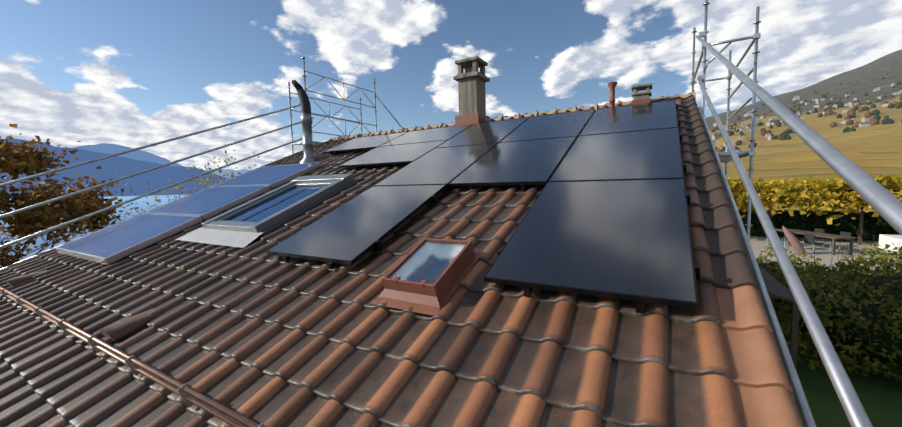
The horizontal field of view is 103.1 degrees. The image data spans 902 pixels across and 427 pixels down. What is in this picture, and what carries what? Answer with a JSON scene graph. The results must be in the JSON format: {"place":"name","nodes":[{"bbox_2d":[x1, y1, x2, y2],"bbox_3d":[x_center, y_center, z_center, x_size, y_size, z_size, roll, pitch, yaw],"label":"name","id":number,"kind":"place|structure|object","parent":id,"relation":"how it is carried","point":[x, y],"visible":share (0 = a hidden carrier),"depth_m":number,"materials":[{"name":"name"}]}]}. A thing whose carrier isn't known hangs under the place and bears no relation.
{"place":"outdoors","nodes":[
{"label":"outdoors","id":0,"kind":"place"},
{"bbox_2d":[0,195,185,265],"bbox_3d":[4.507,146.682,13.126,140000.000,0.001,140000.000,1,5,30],"label":"lake water","id":1,"kind":"structure","parent":0,"point":[142,204],"depth_m":2446.37,"materials":[{"name":"blue liquid"}]},
{"bbox_2d":[0,139,227,198],"bbox_3d":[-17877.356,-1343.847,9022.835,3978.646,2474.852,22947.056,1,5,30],"label":"mountain range","id":2,"kind":"structure","parent":0,"point":[155,179],"depth_m":16122.63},
{"bbox_2d":[74,143,226,177],"bbox_3d":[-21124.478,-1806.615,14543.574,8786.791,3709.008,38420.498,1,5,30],"label":"mountain range","id":3,"kind":"structure","parent":0,"point":[106,148],"depth_m":22160.97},
{"bbox_2d":[205,169,250,177],"bbox_3d":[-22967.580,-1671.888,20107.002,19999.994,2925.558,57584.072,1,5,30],"label":"distant mountain","id":4,"kind":"structure","parent":0,"point":[235,172],"depth_m":33896.42,"materials":[{"name":"blue"}]},
{"bbox_2d":[0,0,901,169],"label":"sky","id":5,"kind":"structure","parent":0,"point":[133,74],"materials":[{"name":"blue"}]},
{"bbox_2d":[705,49,901,426],"bbox_3d":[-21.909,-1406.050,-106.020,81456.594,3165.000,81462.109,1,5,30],"label":"ground terrain","id":6,"kind":"structure","parent":0,"point":[873,150],"depth_m":311.58,"materials":[{"name":"yellow plant"}]},
{"bbox_2d":[0,255,21,267],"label":"house","id":7,"kind":"structure","parent":6,"relation":"on","point":[12,260],"depth_m":15.20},
{"bbox_2d":[0,123,132,268],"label":"autumn tree","id":8,"kind":"object","parent":6,"relation":"on","point":[15,162],"depth_m":15.37,"materials":[{"name":"brown plant"}]},
{"bbox_2d":[32,195,148,242],"bbox_3d":[-11.372,4.123,16.607,12.294,11.396,9.153,-2,5,-15],"label":"birch tree","id":9,"kind":"object","parent":6,"relation":"on","point":[82,228],"depth_m":15.09,"materials":[{"name":"orange plant"}]},
{"bbox_2d":[75,144,272,235],"bbox_3d":[-9.371,3.338,14.186,10.376,12.253,16.198,-5,6,-37],"label":"birch tree","id":10,"kind":"object","parent":6,"relation":"on","point":[208,185],"depth_m":14.58,"materials":[{"name":"plant"}]},
{"bbox_2d":[0,57,402,269],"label":"scaffolding","id":11,"kind":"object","parent":6,"relation":"on","point":[294,142],"depth_m":7.67,"materials":[{"name":"silver metal"}]},
{"bbox_2d":[758,264,798,367],"bbox_3d":[7.717,2.474,10.293,2.410,2.780,4.400,1,5,30],"label":"porch roof shingle","id":12,"kind":"object","parent":6,"relation":"on","point":[775,288],"visible":0.27,"depth_m":7.96,"materials":[{"name":"grey wood"}]},
{"bbox_2d":[782,226,804,253],"bbox_3d":[15.126,1.166,15.831,0.320,1.420,0.304,-35,-13,28],"label":"closed parasol","id":13,"kind":"object","parent":6,"relation":"on","point":[795,243],"visible":0.96,"depth_m":15.73,"materials":[{"name":"pink fabric"}]},
{"bbox_2d":[691,0,901,426],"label":"scaffolding","id":14,"kind":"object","parent":6,"relation":"on","point":[885,204],"depth_m":1.81,"materials":[{"name":"silver metal"}]},
{"bbox_2d":[711,72,901,151],"bbox_3d":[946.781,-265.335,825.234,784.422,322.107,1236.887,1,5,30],"label":"trees","id":15,"kind":"object","parent":6,"relation":"on","point":[851,113],"visible":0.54,"depth_m":736.11,"materials":[{"name":"green plant"}]},
{"bbox_2d":[712,83,901,150],"bbox_3d":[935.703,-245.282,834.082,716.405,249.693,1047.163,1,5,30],"label":"village houses","id":16,"kind":"structure","parent":6,"relation":"on","point":[797,97],"depth_m":866.44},
{"bbox_2d":[767,228,851,253],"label":"garden chairs","id":17,"kind":"object","parent":6,"relation":"on","point":[809,238],"visible":0.52,"depth_m":15.96,"materials":[{"name":"black"}]},
{"bbox_2d":[727,174,901,225],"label":"pergola vine leaves","id":18,"kind":"object","parent":6,"relation":"on","point":[801,198],"visible":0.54,"depth_m":17.80,"materials":[{"name":"yellow plant"}]},
{"bbox_2d":[732,189,899,244],"bbox_3d":[24.721,0.039,19.175,21.000,2.510,8.400,1,5,30],"label":"pergola frame","id":19,"kind":"object","parent":6,"relation":"on","point":[860,224],"visible":0.1,"depth_m":17.50,"materials":[{"name":"brown wood"}]},
{"bbox_2d":[775,229,857,254],"bbox_3d":[16.780,1.282,16.732,0.900,0.760,3.200,-1,4,2],"label":"terrace table","id":20,"kind":"object","parent":6,"relation":"on","point":[833,237],"visible":0.69,"depth_m":15.54,"materials":[{"name":"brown wood"}]},
{"bbox_2d":[738,210,899,240],"bbox_3d":[20.517,0.610,19.750,11.919,1.669,1.477,1,5,30],"label":"hedge","id":21,"kind":"object","parent":6,"relation":"on","point":[878,224],"depth_m":19.37,"materials":[{"name":"green plant"}]},
{"bbox_2d":[756,238,901,380],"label":"hedge","id":22,"kind":"object","parent":6,"relation":"on","point":[783,318],"depth_m":8.65,"materials":[{"name":"green plant"}]},
{"bbox_2d":[797,261,901,311],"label":"hedge leaves","id":23,"kind":"object","parent":22,"relation":"attached to","point":[857,295],"visible":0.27,"depth_m":8.58,"materials":[{"name":"green plant"}]},
{"bbox_2d":[762,260,899,279],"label":"terrace retaining wall","id":24,"kind":"structure","parent":6,"relation":"on","point":[827,265],"depth_m":13.20,"materials":[{"name":"stone"}]},
{"bbox_2d":[878,234,901,252],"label":"wall","id":25,"kind":"structure","parent":6,"relation":"on","point":[884,239],"depth_m":15.83,"materials":[{"name":"white paint"}]},
{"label":"house walls","id":26,"kind":"object","parent":6,"relation":"on","visible":0},
{"bbox_2d":[0,122,703,387],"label":"roof deck","id":27,"kind":"structure","parent":26,"relation":"on","point":[259,283],"depth_m":3.73,"materials":[{"name":"brown wood"}]},
{"bbox_2d":[0,139,334,274],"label":"verge tiles","id":28,"kind":"object","parent":27,"relation":"on","point":[26,261],"visible":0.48,"depth_m":5.81,"materials":[{"name":"brown ceramic"}]},
{"bbox_2d":[175,174,364,247],"bbox_3d":[-2.590,-0.142,5.342,1.660,0.175,2.200,1,27,30],"label":"roof window","id":29,"kind":"structure","parent":27,"relation":"on","point":[250,221],"depth_m":5.05,"materials":[{"name":"grey metal"}]},
{"bbox_2d":[0,94,742,426],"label":"roof tiles","id":30,"kind":"object","parent":27,"relation":"on","point":[282,333],"visible":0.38,"depth_m":2.29,"materials":[{"name":"ceramic"}]},
{"bbox_2d":[6,270,161,340],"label":"roof vent tiles","id":31,"kind":"object","parent":30,"relation":"on","point":[117,331],"visible":0.92,"depth_m":3.00,"materials":[{"name":"brown ceramic"}]},
{"bbox_2d":[0,286,264,426],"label":"snow guard pipes","id":32,"kind":"object","parent":30,"relation":"on","point":[188,395],"visible":0.94,"depth_m":2.27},
{"bbox_2d":[55,162,321,264],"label":"solar thermal collectors","id":33,"kind":"object","parent":30,"relation":"on","point":[115,242],"visible":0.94,"depth_m":5.88,"materials":[{"name":"blue glass"}]},
{"bbox_2d":[292,80,315,163],"bbox_3d":[-3.344,-2.017,8.200,0.482,1.910,0.408,-3,5,-27],"label":"flue pipe","id":34,"kind":"object","parent":30,"relation":"on","point":[306,120],"visible":0.83,"depth_m":8.13,"materials":[{"name":"grey metal"}]},
{"bbox_2d":[266,100,700,313],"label":"solar panels","id":35,"kind":"object","parent":30,"relation":"on","point":[606,215],"visible":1,"depth_m":3.57,"materials":[{"name":"black glass"}]},
{"bbox_2d":[370,238,482,315],"bbox_3d":[-0.131,0.576,2.768,0.590,0.499,0.780,1,27,30],"label":"skylight","id":36,"kind":"object","parent":27,"relation":"on","point":[426,276],"visible":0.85,"depth_m":2.58,"materials":[{"name":"orange metal"}]},
{"bbox_2d":[453,56,489,125],"bbox_3d":[0.500,-2.717,8.430,0.640,1.660,0.640,1,5,30],"label":"chimney","id":37,"kind":"object","parent":27,"relation":"on","point":[471,80],"visible":0.94,"depth_m":8.23,"materials":[{"name":"concrete"}]},
{"bbox_2d":[329,90,695,139],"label":"ridge caps","id":38,"kind":"object","parent":27,"relation":"on","point":[596,106],"visible":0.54,"depth_m":7.72,"materials":[{"name":"ceramic"}]},
{"bbox_2d":[607,82,617,107],"bbox_3d":[2.966,-2.114,6.588,0.176,0.560,0.176,1,5,30],"label":"vent pipe","id":39,"kind":"object","parent":27,"relation":"on","point":[611,85],"visible":0.81,"depth_m":6.55,"materials":[{"name":"ceramic"}]},
{"bbox_2d":[631,83,651,104],"bbox_3d":[3.383,-1.987,6.355,0.320,0.525,0.320,1,5,30],"label":"chimney","id":40,"kind":"object","parent":27,"relation":"on","point":[641,97],"visible":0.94,"depth_m":6.24,"materials":[{"name":"concrete"}]},
{"bbox_2d":[681,93,802,426],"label":"verge tiles","id":41,"kind":"object","parent":27,"relation":"on","point":[762,388],"visible":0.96,"depth_m":1.84,"materials":[{"name":"brown ceramic"}]}
]}

